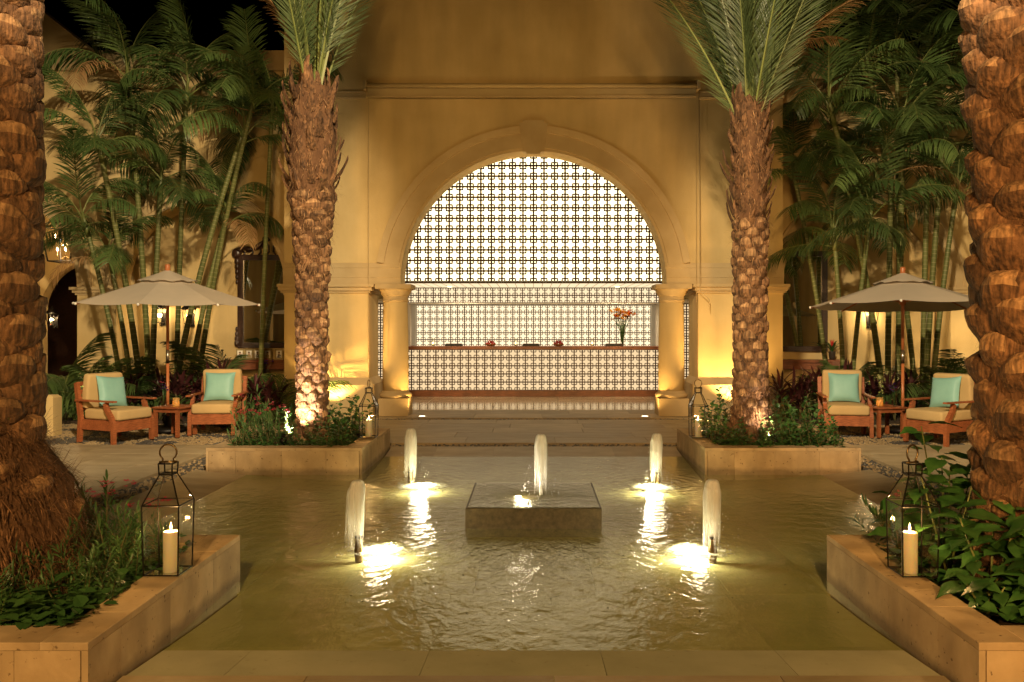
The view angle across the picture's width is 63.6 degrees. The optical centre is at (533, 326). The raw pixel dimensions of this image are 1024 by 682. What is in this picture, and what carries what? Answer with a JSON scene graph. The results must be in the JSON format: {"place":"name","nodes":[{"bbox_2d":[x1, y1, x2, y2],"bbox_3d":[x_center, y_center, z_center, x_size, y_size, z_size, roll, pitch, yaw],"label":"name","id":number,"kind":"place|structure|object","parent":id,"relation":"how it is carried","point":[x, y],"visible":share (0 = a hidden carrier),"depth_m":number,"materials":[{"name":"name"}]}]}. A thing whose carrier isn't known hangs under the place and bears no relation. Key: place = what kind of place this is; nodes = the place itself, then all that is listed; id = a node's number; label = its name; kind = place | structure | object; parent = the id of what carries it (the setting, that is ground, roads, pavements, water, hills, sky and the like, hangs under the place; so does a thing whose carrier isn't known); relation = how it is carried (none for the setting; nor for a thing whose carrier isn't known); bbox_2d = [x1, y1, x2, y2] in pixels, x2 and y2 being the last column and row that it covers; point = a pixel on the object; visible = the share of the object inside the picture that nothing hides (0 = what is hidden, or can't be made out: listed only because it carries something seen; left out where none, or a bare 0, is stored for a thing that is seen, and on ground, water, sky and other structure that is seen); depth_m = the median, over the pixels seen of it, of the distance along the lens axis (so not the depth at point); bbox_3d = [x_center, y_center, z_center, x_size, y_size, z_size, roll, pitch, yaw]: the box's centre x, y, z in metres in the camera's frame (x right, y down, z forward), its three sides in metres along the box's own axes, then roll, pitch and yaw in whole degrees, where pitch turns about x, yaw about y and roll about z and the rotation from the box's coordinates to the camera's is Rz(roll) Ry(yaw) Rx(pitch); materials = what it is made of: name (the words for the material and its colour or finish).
{"place":"outdoors","nodes":[
{"label":"outdoors","id":0,"kind":"place"},
{"bbox_2d":[44,0,962,287],"label":"sky","id":1,"kind":"structure","parent":0,"point":[206,15],"materials":[{"name":"black"}]},
{"bbox_2d":[50,410,971,504],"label":"courtyard pavement","id":2,"kind":"structure","parent":0,"point":[135,463],"depth_m":12.49,"materials":[{"name":"stone"}]},
{"bbox_2d":[46,423,970,444],"bbox_3d":[0.000,1.724,13.187,18.051,0.045,2.685,0,0,0],"label":"pebble mosaic","id":3,"kind":"object","parent":2,"relation":"on","point":[212,434],"visible":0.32,"depth_m":12.72},
{"bbox_2d":[44,394,61,435],"bbox_3d":[-7.620,1.415,13.000,0.240,0.670,0.240,0,0,0],"label":"bollard","id":4,"kind":"object","parent":3,"relation":"on","point":[56,401],"visible":0.46,"depth_m":12.92,"materials":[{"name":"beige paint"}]},
{"bbox_2d":[74,372,156,444],"bbox_3d":[-6.232,1.200,12.294,0.850,1.001,0.760,0,0,24],"label":"armchair","id":5,"kind":"object","parent":3,"relation":"on","point":[115,420],"visible":0.85,"depth_m":12.11,"materials":[{"name":"fabric"}]},
{"bbox_2d":[96,375,126,405],"bbox_3d":[-6.296,0.970,12.322,0.150,0.470,0.470,-18,-13,23],"label":"scatter cushion","id":6,"kind":"object","parent":5,"relation":"on","point":[111,388],"visible":0.87,"depth_m":12.26,"materials":[{"name":"teal fabric"}]},
{"bbox_2d":[72,264,259,433],"bbox_3d":[-5.909,0.352,13.323,2.684,2.712,2.683,0,0,-30],"label":"garden umbrella","id":7,"kind":"object","parent":3,"relation":"on","point":[167,287],"visible":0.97,"depth_m":12.75,"materials":[{"name":"fabric"}]},
{"bbox_2d":[150,404,196,437],"bbox_3d":[-5.580,1.470,12.860,0.508,0.460,0.500,0,0,16],"label":"side table","id":8,"kind":"object","parent":3,"relation":"on","point":[175,412],"visible":0.79,"depth_m":12.70,"materials":[{"name":"brown wood"}]},
{"bbox_2d":[186,369,247,435],"bbox_3d":[-5.064,1.200,13.255,0.760,1.001,0.850,0,0,-6],"label":"armchair","id":9,"kind":"object","parent":3,"relation":"on","point":[202,413],"visible":0.76,"depth_m":12.90,"materials":[{"name":"fabric"}]},
{"bbox_2d":[203,372,235,400],"bbox_3d":[-5.071,0.970,13.324,0.470,0.470,0.150,0,-17,-6],"label":"scatter cushion","id":10,"kind":"object","parent":9,"relation":"on","point":[219,386],"visible":0.98,"depth_m":13.26,"materials":[{"name":"teal fabric"}]},
{"bbox_2d":[816,370,875,437],"bbox_3d":[4.907,1.200,13.014,0.760,1.001,0.850,0,0,12],"label":"armchair","id":11,"kind":"object","parent":3,"relation":"on","point":[851,413],"visible":0.79,"depth_m":12.69,"materials":[{"name":"fabric"}]},
{"bbox_2d":[828,373,859,401],"bbox_3d":[4.921,0.970,13.083,0.470,0.470,0.150,1,-17,12],"label":"scatter cushion","id":12,"kind":"object","parent":11,"relation":"on","point":[843,387],"visible":1,"depth_m":13.02,"materials":[{"name":"teal fabric"}]},
{"bbox_2d":[862,404,907,437],"bbox_3d":[5.440,1.470,12.840,0.508,0.460,0.500,0,0,-10],"label":"side table","id":13,"kind":"object","parent":3,"relation":"on","point":[886,409],"visible":0.76,"depth_m":12.65,"materials":[{"name":"brown wood"}]},
{"bbox_2d":[809,267,969,433],"bbox_3d":[5.954,0.369,13.301,2.719,2.665,2.720,1,-2,0],"label":"garden umbrella","id":14,"kind":"object","parent":3,"relation":"on","point":[902,291],"visible":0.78,"depth_m":13.14,"materials":[{"name":"fabric"}]},
{"bbox_2d":[901,373,974,446],"bbox_3d":[6.001,1.200,12.116,0.850,1.001,0.760,0,0,-28],"label":"armchair","id":15,"kind":"object","parent":3,"relation":"on","point":[923,417],"visible":0.69,"depth_m":11.94,"materials":[{"name":"fabric"}]},
{"bbox_2d":[929,376,961,406],"bbox_3d":[6.063,0.970,12.149,0.150,0.470,0.470,19,-14,-26],"label":"scatter cushion","id":16,"kind":"object","parent":15,"relation":"on","point":[945,390],"visible":0.91,"depth_m":12.09,"materials":[{"name":"teal fabric"}]},
{"bbox_2d":[83,418,973,514],"bbox_3d":[-0.005,1.723,9.905,8.771,0.046,10.852,0,0,0],"label":"pebble strip","id":17,"kind":"object","parent":2,"relation":"on","point":[200,464],"visible":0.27,"depth_m":9.92,"materials":[{"name":"gravel"}]},
{"bbox_2d":[277,0,789,416],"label":"reception building","id":18,"kind":"structure","parent":2,"relation":"on","point":[425,154],"depth_m":15.62,"materials":[{"name":"beige paint"}]},
{"bbox_2d":[405,157,661,282],"bbox_3d":[0.000,-2.201,16.995,5.629,2.633,0.110,0,0,0],"label":"lattice screen","id":19,"kind":"object","parent":18,"relation":"attached to","point":[533,220],"visible":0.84,"depth_m":16.95,"materials":[{"name":"white wood"}]},
{"bbox_2d":[416,305,650,345],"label":"lattice back wall","id":20,"kind":"structure","parent":18,"relation":"attached to","point":[509,325],"depth_m":23.55,"materials":[{"name":"white wood"}]},
{"bbox_2d":[408,288,658,303],"bbox_3d":[0.000,-0.738,20.094,6.700,0.386,0.112,0,0,0],"label":"lattice bulkhead","id":21,"kind":"object","parent":18,"relation":"attached to","point":[533,295],"visible":0.93,"depth_m":20.10,"materials":[{"name":"white wood"}]},
{"bbox_2d":[363,80,709,373],"bbox_3d":[0.054,-1.847,15.509,6.488,5.495,0.218,0,0,0],"label":"cornice moulding","id":22,"kind":"object","parent":18,"relation":"attached to","point":[531,90],"visible":1,"depth_m":15.48,"materials":[{"name":"beige stone"}]},
{"bbox_2d":[62,406,972,423],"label":"planting bed soil","id":23,"kind":"structure","parent":0,"point":[184,421],"depth_m":14.62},
{"bbox_2d":[46,332,134,419],"bbox_3d":[-8.506,1.010,14.735,2.557,1.811,2.697,0,0,-35],"label":"feather palm","id":24,"kind":"object","parent":23,"relation":"on","point":[52,386],"visible":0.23,"depth_m":14.73,"materials":[{"name":"green plant"}]},
{"bbox_2d":[47,356,163,418],"bbox_3d":[-8.025,1.247,14.997,2.563,1.461,2.544,0,0,-24],"label":"feather palm","id":25,"kind":"object","parent":23,"relation":"on","point":[145,361],"visible":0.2,"depth_m":14.65,"materials":[{"name":"green plant"}]},
{"bbox_2d":[62,362,173,405],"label":"feather palm","id":26,"kind":"object","parent":23,"relation":"on","point":[143,386],"visible":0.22,"depth_m":14.64,"materials":[{"name":"green plant"}]},
{"bbox_2d":[41,0,228,411],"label":"cane palm","id":27,"kind":"object","parent":23,"relation":"on","point":[128,100],"visible":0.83,"depth_m":14.95,"materials":[{"name":"green plant"}]},
{"bbox_2d":[151,368,201,419],"bbox_3d":[-6.289,1.199,14.648,1.088,0.949,0.983,0,0,0],"label":"cordyline","id":28,"kind":"object","parent":23,"relation":"on","point":[177,388],"visible":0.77,"depth_m":14.56,"materials":[{"name":"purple plant"}]},
{"bbox_2d":[150,354,282,426],"bbox_3d":[-5.727,1.134,14.986,2.181,1.236,2.234,0,0,-45],"label":"feather palm","id":29,"kind":"object","parent":23,"relation":"on","point":[181,370],"visible":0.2,"depth_m":15.10,"materials":[{"name":"green plant"}]},
{"bbox_2d":[114,0,330,415],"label":"cane palm","id":30,"kind":"object","parent":23,"relation":"on","point":[234,89],"visible":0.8,"depth_m":15.34,"materials":[{"name":"green plant"}]},
{"bbox_2d":[158,341,291,424],"bbox_3d":[-5.757,1.128,15.332,2.705,1.729,2.064,0,0,0],"label":"feather palm","id":31,"kind":"object","parent":23,"relation":"on","point":[192,357],"visible":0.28,"depth_m":15.18,"materials":[{"name":"green plant"}]},
{"bbox_2d":[220,359,283,369],"bbox_3d":[-5.720,1.185,17.320,1.550,0.970,0.440,0,0,0],"label":"console table","id":32,"kind":"object","parent":23,"relation":"on","point":[254,364],"visible":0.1,"depth_m":17.15,"materials":[{"name":"brown wood"}]},
{"bbox_2d":[192,19,342,392],"bbox_3d":[-4.963,-2.027,15.576,2.642,7.396,2.855,0,0,-18],"label":"cane palm","id":33,"kind":"object","parent":23,"relation":"on","point":[263,97],"visible":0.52,"depth_m":15.66,"materials":[{"name":"green plant"}]},
{"bbox_2d":[247,375,296,417],"bbox_3d":[-4.689,1.252,14.726,1.089,0.846,0.794,0,0,-34],"label":"cordyline","id":34,"kind":"object","parent":23,"relation":"on","point":[268,385],"visible":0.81,"depth_m":14.68,"materials":[{"name":"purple plant"}]},
{"bbox_2d":[248,379,353,419],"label":"feather palm","id":35,"kind":"object","parent":23,"relation":"on","point":[332,383],"visible":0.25,"depth_m":14.93,"materials":[{"name":"green plant"}]},
{"bbox_2d":[768,366,811,419],"bbox_3d":[4.463,1.186,14.623,0.968,0.977,0.966,0,0,23],"label":"cordyline","id":36,"kind":"object","parent":23,"relation":"on","point":[779,383],"visible":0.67,"depth_m":14.57,"materials":[{"name":"purple plant"}]},
{"bbox_2d":[784,367,821,419],"bbox_3d":[4.820,1.172,14.681,1.022,1.004,0.912,0,0,0],"label":"cordyline","id":37,"kind":"object","parent":23,"relation":"on","point":[801,390],"visible":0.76,"depth_m":14.56,"materials":[{"name":"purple plant"}]},
{"bbox_2d":[783,359,839,369],"bbox_3d":[5.720,1.185,17.320,1.550,0.970,0.440,0,0,0],"label":"planter","id":38,"kind":"object","parent":23,"relation":"on","point":[798,364],"visible":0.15,"depth_m":17.15,"materials":[{"name":"brown wood"}]},
{"bbox_2d":[768,364,865,421],"bbox_3d":[5.046,1.268,14.881,2.067,1.146,1.989,0,0,-29],"label":"feather palm","id":39,"kind":"object","parent":23,"relation":"on","point":[814,393],"visible":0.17,"depth_m":14.81,"materials":[{"name":"green plant"}]},
{"bbox_2d":[797,360,885,403],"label":"feather palm","id":40,"kind":"object","parent":23,"relation":"on","point":[868,368],"visible":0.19,"depth_m":14.96,"materials":[{"name":"green plant"}]},
{"bbox_2d":[740,0,973,416],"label":"cane palm","id":41,"kind":"object","parent":23,"relation":"on","point":[845,64],"visible":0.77,"depth_m":14.91,"materials":[{"name":"green plant"}]},
{"bbox_2d":[766,101,965,369],"bbox_3d":[5.481,-1.422,15.090,3.342,6.188,3.538,0,0,-10],"label":"cane palm","id":42,"kind":"object","parent":23,"relation":"on","point":[804,209],"visible":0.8,"depth_m":14.83,"materials":[{"name":"green plant"}]},
{"bbox_2d":[848,0,973,404],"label":"cane palm","id":43,"kind":"object","parent":23,"relation":"on","point":[926,322],"visible":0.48,"depth_m":15.34,"materials":[{"name":"green plant"}]},
{"bbox_2d":[872,359,967,415],"bbox_3d":[7.419,1.277,14.837,2.535,1.533,2.595,0,0,33],"label":"feather palm","id":44,"kind":"object","parent":23,"relation":"on","point":[926,390],"visible":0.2,"depth_m":14.44,"materials":[{"name":"green plant"}]},
{"bbox_2d":[894,348,966,416],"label":"feather palm","id":45,"kind":"object","parent":23,"relation":"on","point":[926,368],"visible":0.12,"depth_m":14.87,"materials":[{"name":"green plant"}]},
{"bbox_2d":[86,447,967,681],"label":"pool floor","id":46,"kind":"structure","parent":0,"point":[291,618],"depth_m":5.76,"materials":[{"name":"stone"}]},
{"bbox_2d":[0,535,239,681],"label":"stone planter","id":47,"kind":"object","parent":46,"relation":"on","point":[142,621],"visible":0.65,"depth_m":4.22,"materials":[{"name":"stone"}]},
{"bbox_2d":[0,517,105,602],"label":"oleander shrub","id":48,"kind":"object","parent":47,"relation":"on","point":[49,567],"visible":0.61,"depth_m":4.43,"materials":[{"name":"green plant"}]},
{"bbox_2d":[0,0,110,593],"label":"date palm","id":49,"kind":"object","parent":47,"relation":"in","point":[40,499],"visible":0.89,"depth_m":4.61,"materials":[{"name":"brown plant"}]},
{"bbox_2d":[0,572,119,629],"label":"ground creeper","id":50,"kind":"object","parent":47,"relation":"on","point":[40,610],"visible":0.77,"depth_m":4.11,"materials":[{"name":"green plant"}]},
{"bbox_2d":[25,544,127,605],"bbox_3d":[-2.384,1.362,4.413,0.479,0.323,0.489,0,0,0],"label":"oleander shrub","id":51,"kind":"object","parent":47,"relation":"on","point":[92,572],"visible":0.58,"depth_m":4.42,"materials":[{"name":"green plant"}]},
{"bbox_2d":[70,469,136,561],"bbox_3d":[-2.785,1.219,5.263,0.602,0.609,0.585,0,0,41],"label":"oleander shrub","id":52,"kind":"object","parent":47,"relation":"on","point":[105,502],"visible":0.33,"depth_m":5.30,"materials":[{"name":"green plant"}]},
{"bbox_2d":[68,501,144,584],"bbox_3d":[-2.557,1.272,4.833,0.598,0.503,0.507,0,0,-12],"label":"oleander shrub","id":53,"kind":"object","parent":47,"relation":"on","point":[120,556],"visible":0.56,"depth_m":4.84,"materials":[{"name":"green plant"}]},
{"bbox_2d":[50,534,196,611],"bbox_3d":[-2.322,1.410,4.798,0.376,0.204,1.283,0,0,0],"label":"ground creeper","id":54,"kind":"object","parent":47,"relation":"on","point":[134,577],"visible":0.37,"depth_m":4.76,"materials":[{"name":"green plant"}]},
{"bbox_2d":[92,495,172,569],"bbox_3d":[-2.505,1.286,5.132,0.519,0.474,0.540,0,0,0],"label":"oleander shrub","id":55,"kind":"object","parent":47,"relation":"on","point":[122,528],"visible":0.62,"depth_m":5.14,"materials":[{"name":"green plant"}]},
{"bbox_2d":[141,443,194,577],"bbox_3d":[-2.125,1.057,4.800,0.221,0.750,0.221,0,0,0],"label":"glass lantern","id":56,"kind":"object","parent":47,"relation":"on","point":[156,573],"visible":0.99,"depth_m":4.76,"materials":[{"name":"black metal"}]},
{"bbox_2d":[163,524,177,573],"bbox_3d":[-2.105,1.280,4.790,0.086,0.287,0.085,0,0,0],"label":"pillar candle","id":57,"kind":"object","parent":56,"relation":"in","point":[170,550],"visible":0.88,"depth_m":4.75,"materials":[{"name":"beige wax"}]},
{"bbox_2d":[206,428,389,480],"bbox_3d":[-2.940,1.677,10.670,1.840,0.485,1.900,0,0,0],"label":"stone planter","id":58,"kind":"object","parent":46,"relation":"on","point":[360,457],"visible":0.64,"depth_m":9.72,"materials":[{"name":"stone"}]},
{"bbox_2d":[224,408,264,445],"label":"oleander shrub","id":59,"kind":"object","parent":58,"relation":"on","point":[242,433],"visible":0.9,"depth_m":10.08,"materials":[{"name":"green plant"}]},
{"bbox_2d":[230,384,275,442],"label":"oleander shrub","id":60,"kind":"object","parent":58,"relation":"on","point":[253,409],"visible":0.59,"depth_m":10.61,"materials":[{"name":"green plant"}]},
{"bbox_2d":[255,404,292,444],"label":"oleander shrub","id":61,"kind":"object","parent":58,"relation":"on","point":[276,427],"visible":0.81,"depth_m":10.18,"materials":[{"name":"green plant"}]},
{"bbox_2d":[227,432,353,445],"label":"ground creeper","id":62,"kind":"object","parent":58,"relation":"on","point":[292,441],"visible":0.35,"depth_m":10.04,"materials":[{"name":"green plant"}]},
{"bbox_2d":[259,0,375,444],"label":"date palm","id":63,"kind":"object","parent":58,"relation":"on","point":[312,162],"visible":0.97,"depth_m":10.47,"materials":[{"name":"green plant"}]},
{"bbox_2d":[316,413,355,446],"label":"leafy shrub","id":64,"kind":"object","parent":58,"relation":"on","point":[338,436],"visible":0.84,"depth_m":10.03,"materials":[{"name":"green plant"}]},
{"bbox_2d":[315,396,364,441],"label":"leafy shrub","id":65,"kind":"object","parent":58,"relation":"on","point":[338,413],"visible":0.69,"depth_m":10.61,"materials":[{"name":"green plant"}]},
{"bbox_2d":[328,394,373,436],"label":"leafy shrub","id":66,"kind":"object","parent":58,"relation":"on","point":[357,398],"visible":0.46,"depth_m":11.16,"materials":[{"name":"green plant"}]},
{"bbox_2d":[328,480,377,562],"bbox_3d":[-1.355,1.520,6.383,0.403,0.660,0.395,0,0,0],"label":"fountain jet","id":67,"kind":"object","parent":46,"relation":"on","point":[355,497],"visible":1,"depth_m":6.35,"materials":[{"name":"white liquid"}]},
{"bbox_2d":[395,428,426,483],"bbox_3d":[-1.369,1.495,9.203,0.396,0.710,0.386,0,0,9],"label":"fountain jet","id":68,"kind":"object","parent":46,"relation":"on","point":[410,443],"visible":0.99,"depth_m":9.18,"materials":[{"name":"white liquid"}]},
{"bbox_2d":[465,482,601,537],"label":"fountain block","id":69,"kind":"structure","parent":46,"relation":"on","point":[500,507],"depth_m":7.13,"materials":[{"name":"stone"}]},
{"bbox_2d":[523,434,558,497],"bbox_3d":[0.074,1.295,7.697,0.370,0.580,0.391,0,0,0],"label":"fountain jet","id":70,"kind":"object","parent":69,"relation":"on","point":[540,451],"visible":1,"depth_m":7.66,"materials":[{"name":"liquid"}]},
{"bbox_2d":[677,428,860,480],"bbox_3d":[2.940,1.677,10.670,1.840,0.485,1.900,0,0,0],"label":"stone planter","id":71,"kind":"object","parent":46,"relation":"on","point":[706,457],"visible":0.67,"depth_m":9.72,"materials":[{"name":"stone"}]},
{"bbox_2d":[689,387,730,437],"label":"leafy shrub","id":72,"kind":"object","parent":71,"relation":"on","point":[717,415],"visible":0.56,"depth_m":10.91,"materials":[{"name":"green plant"}]},
{"bbox_2d":[698,407,753,444],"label":"leafy shrub","id":73,"kind":"object","parent":71,"relation":"on","point":[726,431],"visible":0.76,"depth_m":10.27,"materials":[{"name":"green plant"}]},
{"bbox_2d":[734,417,776,447],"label":"leafy shrub","id":74,"kind":"object","parent":71,"relation":"on","point":[764,437],"visible":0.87,"depth_m":10.01,"materials":[{"name":"green plant"}]},
{"bbox_2d":[652,0,870,442],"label":"date palm","id":75,"kind":"object","parent":71,"relation":"in","point":[751,157],"visible":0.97,"depth_m":10.48,"materials":[{"name":"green plant"}]},
{"bbox_2d":[711,432,837,445],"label":"ground creeper","id":76,"kind":"object","parent":71,"relation":"on","point":[756,443],"visible":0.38,"depth_m":10.04,"materials":[{"name":"green plant"}]},
{"bbox_2d":[768,409,833,445],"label":"leafy shrub","id":77,"kind":"object","parent":71,"relation":"on","point":[783,426],"visible":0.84,"depth_m":10.07,"materials":[{"name":"green plant"}]},
{"bbox_2d":[782,396,831,441],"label":"leafy shrub","id":78,"kind":"object","parent":71,"relation":"on","point":[793,423],"visible":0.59,"depth_m":10.52,"materials":[{"name":"green plant"}]},
{"bbox_2d":[801,413,845,446],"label":"leafy shrub","id":79,"kind":"object","parent":71,"relation":"on","point":[832,434],"visible":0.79,"depth_m":10.00,"materials":[{"name":"green plant"}]},
{"bbox_2d":[827,535,1023,681],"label":"stone planter","id":80,"kind":"object","parent":46,"relation":"on","point":[951,637],"visible":0.61,"depth_m":4.38,"materials":[{"name":"stone"}]},
{"bbox_2d":[845,465,943,560],"bbox_3d":[2.382,1.223,5.323,0.608,0.622,0.575,0,0,0],"label":"oleander shrub","id":81,"kind":"object","parent":80,"relation":"on","point":[872,510],"visible":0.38,"depth_m":5.39,"materials":[{"name":"green plant"}]},
{"bbox_2d":[867,488,942,542],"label":"broadleaf plant","id":82,"kind":"object","parent":80,"relation":"on","point":[907,520],"visible":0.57,"depth_m":5.22,"materials":[{"name":"green plant"}]},
{"bbox_2d":[885,444,939,578],"bbox_3d":[2.195,1.057,4.780,0.221,0.750,0.221,0,0,0],"label":"glass lantern","id":83,"kind":"object","parent":80,"relation":"on","point":[898,570],"visible":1,"depth_m":4.75,"materials":[{"name":"black metal"}]},
{"bbox_2d":[903,523,917,574],"bbox_3d":[2.175,1.280,4.770,0.086,0.287,0.085,0,0,0],"label":"pillar candle","id":84,"kind":"object","parent":83,"relation":"in","point":[910,541],"visible":0.93,"depth_m":4.73,"materials":[{"name":"beige wax"}]},
{"bbox_2d":[900,421,971,563],"bbox_3d":[2.663,1.061,5.262,0.623,0.906,0.621,0,0,0],"label":"broadleaf plant","id":85,"kind":"object","parent":80,"relation":"on","point":[931,464],"visible":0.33,"depth_m":5.22,"materials":[{"name":"green plant"}]},
{"bbox_2d":[891,462,985,570],"bbox_3d":[2.476,1.181,4.965,0.596,0.667,0.636,0,0,0],"label":"broadleaf plant","id":86,"kind":"object","parent":80,"relation":"on","point":[948,499],"visible":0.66,"depth_m":4.92,"materials":[{"name":"green plant"}]},
{"bbox_2d":[882,541,1023,622],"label":"ground creeper","id":87,"kind":"object","parent":80,"relation":"on","point":[1012,612],"visible":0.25,"depth_m":4.37,"materials":[{"name":"green plant"}]},
{"bbox_2d":[928,499,1023,599],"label":"broadleaf plant","id":88,"kind":"object","parent":80,"relation":"on","point":[971,557],"visible":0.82,"depth_m":4.52,"materials":[{"name":"green plant"}]},
{"bbox_2d":[936,569,1023,616],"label":"broadleaf plant","id":89,"kind":"object","parent":80,"relation":"on","point":[969,583],"visible":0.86,"depth_m":4.26,"materials":[{"name":"green plant"}]},
{"bbox_2d":[958,0,1023,601],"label":"date palm","id":90,"kind":"object","parent":80,"relation":"in","point":[991,41],"visible":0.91,"depth_m":4.59,"materials":[{"name":"brown plant"}]},
{"bbox_2d":[980,517,1023,592],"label":"broadleaf plant","id":91,"kind":"object","parent":80,"relation":"on","point":[1015,549],"visible":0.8,"depth_m":4.34,"materials":[{"name":"green plant"}]},
{"bbox_2d":[1006,560,1023,607],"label":"broadleaf plant","id":92,"kind":"object","parent":80,"relation":"on","point":[1018,593],"visible":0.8,"depth_m":4.18,"materials":[{"name":"green plant"}]},
{"bbox_2d":[179,456,884,596],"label":"water","id":93,"kind":"structure","parent":0,"point":[599,490],"depth_m":8.01,"materials":[{"name":"liquid"}]},
{"bbox_2d":[635,483,671,490],"bbox_3d":[1.289,1.728,9.002,0.706,0.036,0.723,0,0,-18],"label":"foam patch","id":94,"kind":"object","parent":93,"relation":"on","point":[651,486],"visible":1,"depth_m":8.91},
{"bbox_2d":[638,433,673,490],"bbox_3d":[1.350,1.520,9.171,0.411,0.660,0.412,0,0,0],"label":"fountain jet","id":95,"kind":"object","parent":94,"relation":"on","point":[656,444],"visible":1,"depth_m":9.14,"materials":[{"name":"white liquid"}]},
{"bbox_2d":[665,544,722,556],"bbox_3d":[1.249,1.728,6.395,0.802,0.036,0.661,0,0,0],"label":"light","id":96,"kind":"object","parent":93,"relation":"on","point":[694,550],"visible":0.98,"depth_m":6.37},
{"bbox_2d":[684,479,738,563],"bbox_3d":[1.380,1.515,6.375,0.425,0.670,0.415,0,0,0],"label":"fountain jet","id":97,"kind":"object","parent":96,"relation":"on","point":[712,500],"visible":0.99,"depth_m":6.33,"materials":[{"name":"white liquid"}]},
{"bbox_2d":[413,397,653,409],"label":"hall floor","id":98,"kind":"structure","parent":0,"point":[533,403],"depth_m":18.15,"materials":[{"name":"tile"}]},
{"bbox_2d":[408,346,658,396],"bbox_3d":[0.000,1.091,20.210,6.400,1.213,0.720,0,0,0],"label":"reception desk","id":99,"kind":"object","parent":98,"relation":"on","point":[533,371],"visible":0.98,"depth_m":19.92,"materials":[{"name":"brown wood"}]},
{"label":"ground","id":100,"kind":"structure","parent":0,"visible":0},
{"bbox_2d":[37,11,283,403],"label":"arcade wing","id":101,"kind":"structure","parent":100,"relation":"on","point":[81,326],"depth_m":16.85,"materials":[{"name":"paint"}]},
{"bbox_2d":[232,236,283,347],"bbox_3d":[-5.577,-0.765,17.548,1.676,2.450,0.130,0,0,0],"label":"window","id":102,"kind":"structure","parent":101,"relation":"attached to","point":[248,272],"depth_m":17.57,"materials":[{"name":"black glass"}]},
{"bbox_2d":[783,50,978,403],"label":"arcade wing","id":103,"kind":"structure","parent":100,"relation":"on","point":[958,334],"depth_m":16.85,"materials":[{"name":"paint"}]},
{"bbox_2d":[783,251,827,351],"bbox_3d":[5.580,-0.530,17.563,1.340,2.140,0.070,0,0,0],"label":"window","id":104,"kind":"structure","parent":103,"relation":"attached to","point":[800,329],"depth_m":17.57,"materials":[{"name":"black glass"}]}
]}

